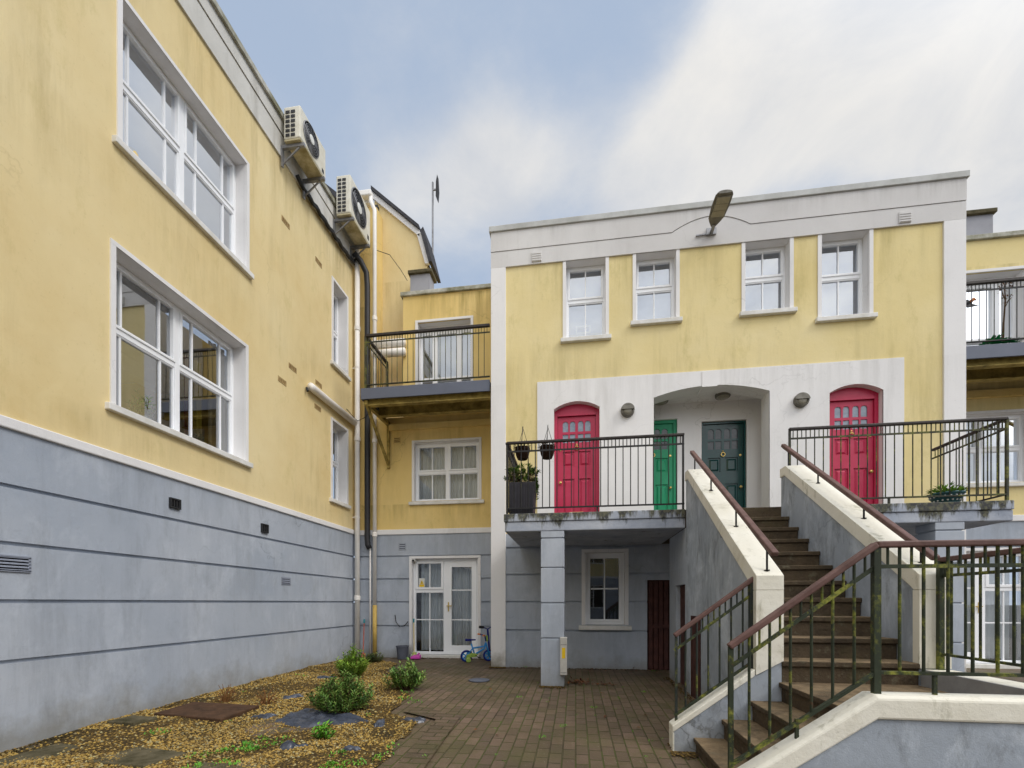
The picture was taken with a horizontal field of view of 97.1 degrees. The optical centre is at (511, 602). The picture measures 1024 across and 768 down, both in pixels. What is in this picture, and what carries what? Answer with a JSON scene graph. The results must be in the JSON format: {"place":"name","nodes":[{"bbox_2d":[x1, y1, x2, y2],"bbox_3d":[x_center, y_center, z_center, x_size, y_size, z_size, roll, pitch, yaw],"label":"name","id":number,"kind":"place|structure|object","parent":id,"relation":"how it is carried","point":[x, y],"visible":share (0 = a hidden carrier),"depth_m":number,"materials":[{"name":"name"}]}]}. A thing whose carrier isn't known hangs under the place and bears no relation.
{"place":"outdoors","nodes":[
{"label":"outdoors","id":0,"kind":"place"},
{"bbox_2d":[0,657,1023,767],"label":"brick paving","id":1,"kind":"structure","parent":0,"point":[583,738],"depth_m":4.83,"materials":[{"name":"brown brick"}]},
{"bbox_2d":[0,0,354,751],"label":"apartment building","id":2,"kind":"structure","parent":1,"relation":"on","point":[162,558],"depth_m":5.39,"materials":[{"name":"paint"}]},
{"bbox_2d":[126,388,156,419],"bbox_3d":[-4.419,-2.318,5.403,0.327,0.477,0.354,0,0,8],"label":"house plant","id":3,"kind":"object","parent":2,"relation":"in","point":[141,409],"visible":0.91,"depth_m":5.38,"materials":[{"name":"green plant"}]},
{"bbox_2d":[105,238,252,467],"bbox_3d":[-4.153,-2.898,5.715,0.320,1.805,2.100,0,0,8],"label":"window","id":4,"kind":"structure","parent":2,"relation":"in","point":[236,394],"depth_m":5.70,"materials":[{"name":"white plastic"}]},
{"bbox_2d":[112,0,253,279],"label":"window","id":5,"kind":"structure","parent":2,"relation":"in","point":[180,146],"depth_m":5.69,"materials":[{"name":"white plastic"}]},
{"bbox_2d":[192,432,205,442],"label":"house plant","id":6,"kind":"object","parent":2,"relation":"in","point":[202,439],"visible":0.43,"depth_m":6.18,"materials":[{"name":"green plant"}]},
{"bbox_2d":[281,106,324,199],"bbox_3d":[-3.552,-7.585,7.689,0.440,0.890,0.764,0,0,8],"label":"air conditioner","id":7,"kind":"object","parent":2,"relation":"attached to","point":[303,145],"visible":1,"depth_m":7.50,"materials":[{"name":"plastic"}]},
{"bbox_2d":[296,174,355,264],"bbox_3d":[-3.539,-7.342,8.774,0.135,0.219,2.034,0,0,8],"label":"cable bundle","id":8,"kind":"object","parent":2,"relation":"attached to","point":[320,214],"visible":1,"depth_m":8.57,"materials":[{"name":"black plastic"}]},
{"bbox_2d":[306,383,356,425],"bbox_3d":[-3.538,-3.866,8.921,0.162,0.190,1.720,0,0,8],"label":"pipe","id":9,"kind":"object","parent":2,"relation":"attached to","point":[326,399],"visible":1,"depth_m":8.74,"materials":[{"name":"white plastic"}]},
{"bbox_2d":[329,417,350,508],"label":"window","id":10,"kind":"structure","parent":2,"relation":"in","point":[340,463],"depth_m":9.58,"materials":[{"name":"white plastic"}]},
{"bbox_2d":[330,276,350,381],"bbox_3d":[-3.645,-5.610,9.325,0.320,1.780,0.750,0,0,8],"label":"window","id":11,"kind":"structure","parent":2,"relation":"in","point":[339,360],"depth_m":9.58,"materials":[{"name":"white plastic"}]},
{"bbox_2d":[333,175,369,262],"bbox_3d":[-3.311,-7.850,9.331,0.460,1.120,0.884,0,0,8],"label":"air conditioner","id":12,"kind":"object","parent":2,"relation":"attached to","point":[353,213],"visible":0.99,"depth_m":9.08,"materials":[{"name":"plastic"}]},
{"bbox_2d":[353,249,360,657],"bbox_3d":[-3.380,-3.315,9.842,0.182,9.070,0.134,0,0,44],"label":"drainpipe","id":13,"kind":"object","parent":2,"relation":"attached to","point":[357,440],"visible":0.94,"depth_m":9.78,"materials":[{"name":"white plastic"}]},
{"bbox_2d":[0,658,417,767],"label":"gravel bed","id":14,"kind":"object","parent":1,"relation":"on","point":[289,762],"visible":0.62,"depth_m":4.23,"materials":[{"name":"brown gravel"}]},
{"bbox_2d":[0,743,77,764],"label":"paving slab","id":15,"kind":"structure","parent":14,"relation":"on","point":[51,750],"depth_m":3.75,"materials":[{"name":"concrete"}]},
{"bbox_2d":[107,715,156,725],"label":"paving slab","id":16,"kind":"structure","parent":14,"relation":"on","point":[133,720],"depth_m":4.55,"materials":[{"name":"stone"}]},
{"bbox_2d":[87,746,185,767],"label":"paving slab","id":17,"kind":"structure","parent":14,"relation":"on","point":[134,757],"depth_m":3.59,"materials":[{"name":"concrete"}]},
{"bbox_2d":[154,702,258,722],"bbox_3d":[-3.385,1.211,5.006,0.900,0.064,0.628,0,0,8],"label":"metal plate","id":18,"kind":"object","parent":14,"relation":"on","point":[216,712],"visible":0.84,"depth_m":4.93,"materials":[{"name":"brown metal"}]},
{"bbox_2d":[213,684,238,702],"bbox_3d":[-3.475,1.123,5.492,0.281,0.261,0.219,0,0,-11],"label":"dead plant","id":19,"kind":"object","parent":14,"relation":"on","point":[225,698],"visible":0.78,"depth_m":5.50,"materials":[{"name":"brown plant"}]},
{"bbox_2d":[192,762,268,767],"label":"paving slab","id":20,"kind":"structure","parent":14,"relation":"on","point":[211,765],"depth_m":3.43,"materials":[{"name":"concrete"}]},
{"bbox_2d":[250,713,276,718],"bbox_3d":[-2.682,1.231,4.891,0.249,0.056,0.175,0,0,8],"label":"plastic sheet","id":21,"kind":"object","parent":14,"relation":"on","point":[266,716],"visible":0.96,"depth_m":4.86,"materials":[{"name":"grey plastic"}]},
{"bbox_2d":[255,686,277,704],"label":"dead plant","id":22,"kind":"object","parent":14,"relation":"on","point":[263,700],"visible":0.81,"depth_m":5.39,"materials":[{"name":"brown plant"}]},
{"bbox_2d":[282,694,303,698],"bbox_3d":[-2.757,1.186,5.696,0.274,0.075,0.145,0,0,-24],"label":"plastic sheet","id":23,"kind":"object","parent":14,"relation":"on","point":[293,696],"visible":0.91,"depth_m":5.67,"materials":[{"name":"grey plastic"}]},
{"bbox_2d":[280,740,307,749],"bbox_3d":[-1.863,1.219,3.854,0.244,0.077,0.124,0,0,-11],"label":"plastic sheet","id":24,"kind":"object","parent":14,"relation":"on","point":[288,744],"visible":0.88,"depth_m":3.83,"materials":[{"name":"grey plastic"}]},
{"bbox_2d":[275,708,367,727],"bbox_3d":[-2.025,1.212,4.715,1.149,0.108,0.543,0,0,31],"label":"plastic sheet","id":25,"kind":"object","parent":14,"relation":"on","point":[306,717],"visible":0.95,"depth_m":4.66,"materials":[{"name":"grey plastic"}]},
{"bbox_2d":[311,720,335,738],"bbox_3d":[-1.730,1.174,4.132,0.254,0.201,0.235,0,0,8],"label":"weed","id":26,"kind":"object","parent":14,"relation":"on","point":[324,734],"visible":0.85,"depth_m":4.10,"materials":[{"name":"green plant"}]},
{"bbox_2d":[316,675,335,678],"bbox_3d":[-2.897,1.166,7.006,0.319,0.057,0.236,0,0,8],"label":"plastic sheet","id":27,"kind":"object","parent":14,"relation":"on","point":[322,676],"visible":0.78,"depth_m":7.01,"materials":[{"name":"grey plastic"}]},
{"bbox_2d":[305,668,374,712],"bbox_3d":[-1.902,0.982,5.031,0.773,0.527,0.761,0,0,8],"label":"shrub","id":28,"kind":"object","parent":14,"relation":"on","point":[345,695],"visible":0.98,"depth_m":4.95,"materials":[{"name":"green plant"}]},
{"bbox_2d":[334,643,369,676],"bbox_3d":[-2.552,0.934,7.184,0.569,0.562,0.587,0,0,8],"label":"shrub","id":29,"kind":"object","parent":14,"relation":"on","point":[356,667],"visible":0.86,"depth_m":7.12,"materials":[{"name":"green plant"}]},
{"bbox_2d":[343,745,360,750],"bbox_3d":[-1.349,1.238,3.826,0.158,0.055,0.082,0,0,8],"label":"plastic sheet","id":30,"kind":"object","parent":14,"relation":"on","point":[351,748],"visible":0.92,"depth_m":3.81,"materials":[{"name":"grey plastic"}]},
{"bbox_2d":[365,651,383,662],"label":"shrub","id":31,"kind":"object","parent":14,"relation":"on","point":[371,656],"visible":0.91,"depth_m":8.84,"materials":[{"name":"green plant"}]},
{"bbox_2d":[373,718,384,726],"bbox_3d":[-1.341,1.217,4.562,0.124,0.063,0.301,0,0,-12],"label":"plastic sheet","id":32,"kind":"object","parent":14,"relation":"on","point":[379,723],"visible":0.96,"depth_m":4.50,"materials":[{"name":"grey plastic"}]},
{"bbox_2d":[380,657,425,689],"bbox_3d":[-1.463,0.987,6.256,0.613,0.476,0.562,0,0,8],"label":"shrub","id":33,"kind":"object","parent":14,"relation":"on","point":[409,679],"visible":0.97,"depth_m":6.14,"materials":[{"name":"green plant"}]},
{"bbox_2d":[401,717,425,722],"bbox_3d":[-1.025,1.218,4.692,0.269,0.041,0.152,0,0,-16],"label":"plastic sheet","id":34,"kind":"object","parent":14,"relation":"on","point":[420,719],"visible":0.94,"depth_m":4.68,"materials":[{"name":"grey plastic"}]},
{"bbox_2d":[361,619,365,657],"bbox_3d":[-3.195,0.788,9.779,0.104,0.843,0.207,0,0,2],"label":"broom","id":35,"kind":"object","parent":1,"relation":"on","point":[363,653],"visible":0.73,"depth_m":9.77,"materials":[{"name":"red plastic"}]},
{"bbox_2d":[373,605,376,655],"bbox_3d":[-2.973,0.630,9.790,0.092,1.140,0.092,0,0,8],"label":"pipe","id":36,"kind":"object","parent":1,"relation":"on","point":[374,628],"visible":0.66,"depth_m":9.75,"materials":[{"name":"yellow metal"}]},
{"bbox_2d":[396,645,408,658],"bbox_3d":[-2.312,1.052,9.536,0.270,0.275,0.270,0,0,8],"label":"bucket","id":37,"kind":"object","parent":1,"relation":"on","point":[402,651],"visible":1,"depth_m":9.44,"materials":[{"name":"grey plastic"}]},
{"bbox_2d":[144,666,662,767],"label":"weeds","id":38,"kind":"object","parent":1,"relation":"on","point":[257,747],"visible":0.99,"depth_m":3.76,"materials":[{"name":"green plant"}]},
{"bbox_2d":[412,619,416,655],"bbox_3d":[-2.064,0.758,9.589,0.105,0.823,0.194,0,0,-2],"label":"broom","id":39,"kind":"object","parent":1,"relation":"on","point":[414,653],"visible":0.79,"depth_m":9.57,"materials":[{"name":"white wood"}]},
{"bbox_2d":[411,653,420,658],"bbox_3d":[-1.994,1.123,9.503,0.198,0.104,0.263,0,0,8],"label":"dustpan","id":40,"kind":"object","parent":1,"relation":"on","point":[417,656],"visible":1,"depth_m":9.39,"materials":[{"name":"pink plastic"}]},
{"bbox_2d":[360,268,490,658],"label":"apartment building","id":41,"kind":"structure","parent":1,"relation":"on","point":[434,503],"depth_m":9.78,"materials":[{"name":"paint"}]},
{"bbox_2d":[352,251,371,549],"bbox_3d":[-3.232,-4.331,9.754,0.413,6.376,0.148,0,0,-26],"label":"pipe","id":42,"kind":"object","parent":41,"relation":"attached to","point":[359,259],"visible":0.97,"depth_m":9.75,"materials":[{"name":"black plastic"}]},
{"bbox_2d":[369,548,370,654],"bbox_3d":[-3.079,0.005,9.826,0.036,2.390,0.036,0,0,8],"label":"pipe","id":43,"kind":"object","parent":42,"relation":"attached to","point":[369,601],"visible":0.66,"depth_m":9.81,"materials":[{"name":"white plastic"}]},
{"bbox_2d":[369,195,376,604],"bbox_3d":[-3.024,-4.402,9.824,0.230,8.905,0.105,0,0,34],"label":"drainpipe","id":44,"kind":"object","parent":41,"relation":"attached to","point":[374,439],"visible":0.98,"depth_m":9.76,"materials":[{"name":"white plastic"}]},
{"bbox_2d":[326,184,440,453],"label":"gabled building","id":45,"kind":"structure","parent":41,"relation":"on","point":[403,241],"depth_m":10.24,"materials":[{"name":"paint"}]},
{"bbox_2d":[371,338,405,357],"bbox_3d":[-2.658,-5.470,9.736,0.740,0.366,0.170,0,0,8],"label":"pipe","id":46,"kind":"object","parent":41,"relation":"attached to","point":[394,350],"visible":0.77,"depth_m":9.67,"materials":[{"name":"white plastic"}]},
{"bbox_2d":[361,379,490,468],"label":"steel balcony","id":47,"kind":"structure","parent":41,"relation":"attached to","point":[382,404],"depth_m":8.77,"materials":[{"name":"metal"}]},
{"bbox_2d":[364,323,489,387],"bbox_3d":[-1.564,-4.647,9.068,2.468,1.055,1.058,0,0,8],"label":"balcony railing","id":48,"kind":"object","parent":47,"relation":"on","point":[380,356],"visible":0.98,"depth_m":8.60,"materials":[{"name":"black metal"}]},
{"bbox_2d":[432,176,438,254],"bbox_3d":[-1.937,-8.190,10.675,0.425,3.680,0.120,0,0,8],"label":"antenna","id":49,"kind":"object","parent":41,"relation":"on","point":[436,189],"visible":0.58,"depth_m":10.64,"materials":[{"name":"metal"}]},
{"bbox_2d":[415,315,472,384],"bbox_3d":[-1.386,-5.015,10.054,1.770,2.570,0.895,0,0,8],"label":"balcony door","id":50,"kind":"structure","parent":41,"relation":"in","point":[461,339],"depth_m":9.84,"materials":[{"name":"white plastic"}]},
{"bbox_2d":[409,555,480,658],"bbox_3d":[-1.379,0.087,10.071,2.060,2.655,0.960,0,0,8],"label":"french door","id":51,"kind":"structure","parent":41,"relation":"in","point":[445,594],"depth_m":9.85,"materials":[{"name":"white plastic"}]},
{"bbox_2d":[409,437,483,504],"bbox_3d":[-1.381,-2.793,9.800,1.650,1.395,0.402,0,0,8],"label":"window","id":52,"kind":"structure","parent":41,"relation":"in","point":[451,469],"depth_m":9.85,"materials":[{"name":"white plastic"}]},
{"bbox_2d":[394,707,460,767],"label":"kerb strip","id":53,"kind":"object","parent":1,"relation":"on","point":[431,739],"visible":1,"depth_m":4.08,"materials":[{"name":"brick"}]},
{"bbox_2d":[460,633,490,662],"bbox_3d":[-0.702,0.909,9.072,0.487,0.555,0.551,0,0,33],"label":"bicycle","id":54,"kind":"object","parent":1,"relation":"on","point":[469,655],"visible":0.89,"depth_m":9.02,"materials":[{"name":"blue metal"}]},
{"bbox_2d":[469,678,489,681],"bbox_3d":[-0.498,1.176,6.857,0.320,0.016,0.320,0,0,8],"label":"drain cover","id":55,"kind":"object","parent":1,"relation":"in","point":[478,680],"visible":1,"depth_m":6.81,"materials":[{"name":"grey metal"}]},
{"bbox_2d":[479,626,490,657],"bbox_3d":[-0.471,0.831,9.214,0.223,0.728,0.404,0,0,38],"label":"scooter","id":56,"kind":"object","parent":1,"relation":"on","point":[482,627],"visible":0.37,"depth_m":9.29,"materials":[{"name":"blue metal"}]},
{"bbox_2d":[474,667,661,734],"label":"fallen leaves","id":57,"kind":"object","parent":1,"relation":"on","point":[576,681],"visible":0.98,"depth_m":6.57,"materials":[{"name":"brown plant"}]},
{"bbox_2d":[504,509,684,685],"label":"balcony","id":58,"kind":"structure","parent":1,"relation":"on","point":[552,535],"depth_m":6.39,"materials":[{"name":"paint"}]},
{"bbox_2d":[503,462,539,513],"bbox_3d":[0.160,-1.654,6.706,0.559,0.779,0.554,0,0,8],"label":"planter","id":59,"kind":"object","parent":58,"relation":"on","point":[524,490],"visible":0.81,"depth_m":6.54,"materials":[{"name":"black plastic"}]},
{"bbox_2d":[560,637,566,674],"bbox_3d":[0.723,0.750,6.328,0.097,0.530,0.078,0,0,8],"label":"meter box","id":60,"kind":"object","parent":58,"relation":"attached to","point":[563,655],"visible":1,"depth_m":6.29,"materials":[{"name":"plastic"}]},
{"bbox_2d":[505,433,684,513],"bbox_3d":[1.211,-1.781,6.931,2.475,1.062,1.215,0,0,8],"label":"balcony railing","id":61,"kind":"object","parent":58,"relation":"on","point":[511,461],"visible":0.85,"depth_m":6.35,"materials":[{"name":"black metal"}]},
{"bbox_2d":[539,425,555,459],"bbox_3d":[0.513,-2.337,6.599,0.297,0.494,0.279,0,0,34],"label":"hanging basket","id":62,"kind":"object","parent":61,"relation":"hanging from","point":[545,453],"visible":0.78,"depth_m":6.52,"materials":[{"name":"wicker"}]},
{"bbox_2d":[489,170,969,671],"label":"apartment building","id":63,"kind":"structure","parent":1,"relation":"on","point":[845,304],"depth_m":7.91,"materials":[{"name":"yellow paint"}]},
{"bbox_2d":[513,427,530,460],"bbox_3d":[0.158,-2.337,6.646,0.283,0.494,0.276,0,0,36],"label":"hanging basket","id":64,"kind":"object","parent":63,"relation":"hanging from","point":[524,456],"visible":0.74,"depth_m":6.57,"materials":[{"name":"wicker"}]},
{"bbox_2d":[554,404,598,512],"bbox_3d":[1.179,-2.438,8.250,0.810,2.336,0.112,0,0,8],"label":"door","id":65,"kind":"structure","parent":63,"relation":"in","point":[575,420],"depth_m":8.25,"materials":[{"name":"paint"}]},
{"bbox_2d":[570,325,600,336],"bbox_3d":[1.361,-4.950,8.372,0.580,0.340,0.040,0,0,8],"label":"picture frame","id":66,"kind":"object","parent":63,"relation":"in","point":[589,333],"visible":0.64,"depth_m":8.36,"materials":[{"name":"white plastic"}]},
{"bbox_2d":[560,257,610,343],"bbox_3d":[1.338,-5.445,8.224,0.905,1.580,0.400,0,0,8],"label":"window","id":67,"kind":"structure","parent":63,"relation":"in","point":[585,282],"depth_m":8.29,"materials":[{"name":"white plastic"}]},
{"bbox_2d":[579,549,631,629],"bbox_3d":[1.710,-0.245,8.444,1.300,1.890,0.940,0,0,8],"label":"window","id":68,"kind":"structure","parent":63,"relation":"in","point":[605,576],"depth_m":8.20,"materials":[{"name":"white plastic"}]},
{"bbox_2d":[621,403,634,417],"bbox_3d":[2.031,-3.380,7.929,0.236,0.236,0.094,0,0,8],"label":"wall lamp","id":69,"kind":"object","parent":63,"relation":"attached to","point":[627,410],"visible":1,"depth_m":7.90,"materials":[{"name":"grey glass"}]},
{"bbox_2d":[630,249,682,326],"bbox_3d":[2.541,-5.545,8.054,0.885,1.380,0.400,0,0,8],"label":"window","id":70,"kind":"structure","parent":63,"relation":"in","point":[656,275],"depth_m":8.11,"materials":[{"name":"white plastic"}]},
{"bbox_2d":[647,580,669,669],"bbox_3d":[2.622,0.402,7.967,0.480,1.595,0.070,0,0,8],"label":"door","id":71,"kind":"structure","parent":63,"relation":"in","point":[658,591],"depth_m":7.96,"materials":[{"name":"brown wood"}]},
{"bbox_2d":[655,400,667,405],"bbox_3d":[2.752,-3.705,8.348,0.260,0.080,0.260,0,0,8],"label":"ceiling lamp","id":72,"kind":"object","parent":63,"relation":"attached to","point":[662,403],"visible":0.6,"depth_m":8.33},
{"bbox_2d":[654,420,676,509],"bbox_3d":[2.701,-2.360,8.672,0.870,2.220,0.112,0,0,8],"label":"door","id":73,"kind":"structure","parent":63,"relation":"in","point":[661,426],"depth_m":8.64,"materials":[{"name":"paint"}]},
{"bbox_2d":[696,189,732,236],"bbox_3d":[3.333,-6.370,7.398,0.330,0.140,0.795,0,0,0],"label":"wall lamp","id":74,"kind":"object","parent":63,"relation":"attached to","point":[720,204],"visible":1,"depth_m":7.28,"materials":[{"name":"metal"}]},
{"bbox_2d":[715,392,730,399],"bbox_3d":[3.791,-3.705,8.131,0.260,0.080,0.260,0,0,8],"label":"ceiling lamp","id":75,"kind":"object","parent":63,"relation":"attached to","point":[722,395],"visible":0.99,"depth_m":8.07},
{"bbox_2d":[702,420,745,507],"bbox_3d":[3.959,-2.317,8.495,0.800,2.135,0.112,0,0,8],"label":"door","id":76,"kind":"structure","parent":63,"relation":"in","point":[723,443],"depth_m":8.48,"materials":[{"name":"teal paint"}]},
{"bbox_2d":[739,237,797,317],"bbox_3d":[4.348,-5.545,7.800,0.915,1.380,0.400,0,0,8],"label":"window","id":77,"kind":"structure","parent":63,"relation":"in","point":[767,267],"depth_m":7.83,"materials":[{"name":"white plastic"}]},
{"bbox_2d":[793,392,810,407],"bbox_3d":[4.833,-3.380,7.534,0.236,0.236,0.094,0,0,8],"label":"wall lamp","id":78,"kind":"object","parent":63,"relation":"attached to","point":[801,400],"visible":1,"depth_m":7.51,"materials":[{"name":"grey glass"}]},
{"bbox_2d":[815,229,877,323],"bbox_3d":[5.544,-5.445,7.631,0.930,1.580,0.400,0,0,8],"label":"window","id":79,"kind":"structure","parent":63,"relation":"in","point":[844,260],"depth_m":7.66,"materials":[{"name":"white plastic"}]},
{"bbox_2d":[830,387,878,503],"bbox_3d":[5.705,-2.438,7.613,0.810,2.336,0.112,0,0,8],"label":"door","id":80,"kind":"structure","parent":63,"relation":"in","point":[853,405],"depth_m":7.60,"materials":[{"name":"paint"}]},
{"bbox_2d":[662,465,1023,767],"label":"staircase","id":81,"kind":"structure","parent":1,"relation":"on","point":[812,529],"depth_m":3.73,"materials":[{"name":"concrete"}]},
{"bbox_2d":[680,585,684,684],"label":"cupboard door","id":82,"kind":"structure","parent":81,"relation":"in","point":[682,587],"depth_m":6.56,"materials":[{"name":"brown wood"}]},
{"bbox_2d":[691,616,700,699],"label":"cupboard door","id":83,"kind":"structure","parent":81,"relation":"in","point":[693,642],"depth_m":5.60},
{"bbox_2d":[673,577,752,720],"bbox_3d":[1.706,0.402,3.819,0.658,1.237,0.050,0,0,8],"label":"stair railing","id":84,"kind":"object","parent":81,"relation":"on","point":[717,604],"visible":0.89,"depth_m":3.81,"materials":[{"name":"metal"}]},
{"bbox_2d":[690,450,778,570],"bbox_3d":[2.269,-1.155,4.871,0.055,1.819,2.615,0,0,8],"label":"handrail","id":85,"kind":"object","parent":81,"relation":"attached to","point":[766,543],"visible":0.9,"depth_m":4.37,"materials":[{"name":"black reddish-brown paint"}]},
{"bbox_2d":[781,444,939,562],"bbox_3d":[3.474,-1.218,4.802,0.055,1.830,2.636,0,0,8],"label":"handrail","id":86,"kind":"object","parent":81,"relation":"attached to","point":[899,531],"visible":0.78,"depth_m":4.39,"materials":[{"name":"black reddish-brown paint"}]},
{"bbox_2d":[727,539,1023,767],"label":"stair railing","id":87,"kind":"object","parent":81,"relation":"on","point":[944,566],"visible":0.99,"depth_m":2.60,"materials":[{"name":"metal"}]},
{"bbox_2d":[869,500,1013,671],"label":"balcony","id":88,"kind":"structure","parent":1,"relation":"on","point":[937,521],"depth_m":5.69,"materials":[{"name":"paint"}]},
{"bbox_2d":[788,417,1008,503],"bbox_3d":[5.018,-1.781,6.395,2.557,1.062,1.215,0,0,8],"label":"balcony railing","id":89,"kind":"object","parent":88,"relation":"on","point":[997,429],"visible":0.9,"depth_m":5.80,"materials":[{"name":"black paint"},{"name":"metal"}]},
{"bbox_2d":[926,481,969,501],"bbox_3d":[5.649,-1.421,5.880,0.475,0.313,0.447,0,0,-36],"label":"potted plant","id":90,"kind":"object","parent":88,"relation":"on","point":[945,491],"visible":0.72,"depth_m":5.78,"materials":[{"name":"green plant"}]},
{"bbox_2d":[966,207,1023,668],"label":"apartment building","id":91,"kind":"structure","parent":1,"relation":"on","point":[990,254],"depth_m":8.29,"materials":[{"name":"paint"}]},
{"bbox_2d":[966,547,1020,668],"bbox_3d":[8.706,0.087,8.650,2.060,2.655,0.960,0,0,8],"label":"french door","id":92,"kind":"structure","parent":91,"relation":"in","point":[988,580],"depth_m":8.35,"materials":[{"name":"white plastic"}]},
{"bbox_2d":[966,342,1023,398],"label":"steel balcony","id":93,"kind":"structure","parent":91,"relation":"attached to","point":[996,362],"depth_m":7.36,"materials":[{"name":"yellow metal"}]},
{"bbox_2d":[966,276,1023,343],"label":"balcony railing","id":94,"kind":"object","parent":93,"relation":"on","point":[995,281],"visible":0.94,"depth_m":7.24,"materials":[{"name":"black metal"}]},
{"bbox_2d":[966,286,977,307],"bbox_3d":[7.410,-4.946,7.367,0.305,0.331,0.122,0,0,8],"label":"ornament","id":95,"kind":"object","parent":94,"relation":"hanging from","point":[968,303],"visible":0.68,"depth_m":7.34,"materials":[{"name":"plastic"}]},
{"bbox_2d":[979,332,1022,344],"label":"artificial plant","id":96,"kind":"object","parent":93,"relation":"on","point":[1000,342],"visible":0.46,"depth_m":7.31,"materials":[{"name":"green plastic"}]},
{"bbox_2d":[997,282,1015,341],"bbox_3d":[8.188,-4.726,7.531,0.283,1.233,0.177,0,0,8],"label":"dried plant","id":97,"kind":"object","parent":93,"relation":"on","point":[1005,304],"visible":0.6,"depth_m":7.51,"materials":[{"name":"brown plant"}]},
{"bbox_2d":[966,409,1023,487],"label":"window","id":98,"kind":"structure","parent":91,"relation":"in","point":[1016,417],"depth_m":8.31,"materials":[{"name":"white plastic"}]},
{"bbox_2d":[966,265,1023,345],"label":"balcony door","id":99,"kind":"structure","parent":91,"relation":"in","point":[1019,273],"depth_m":8.35,"materials":[{"name":"white plastic"}]},
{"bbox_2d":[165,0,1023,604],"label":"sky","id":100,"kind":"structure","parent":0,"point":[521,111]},
{"bbox_2d":[354,605,1020,659],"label":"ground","id":101,"kind":"structure","parent":0,"point":[1018,633],"depth_m":23.98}
]}

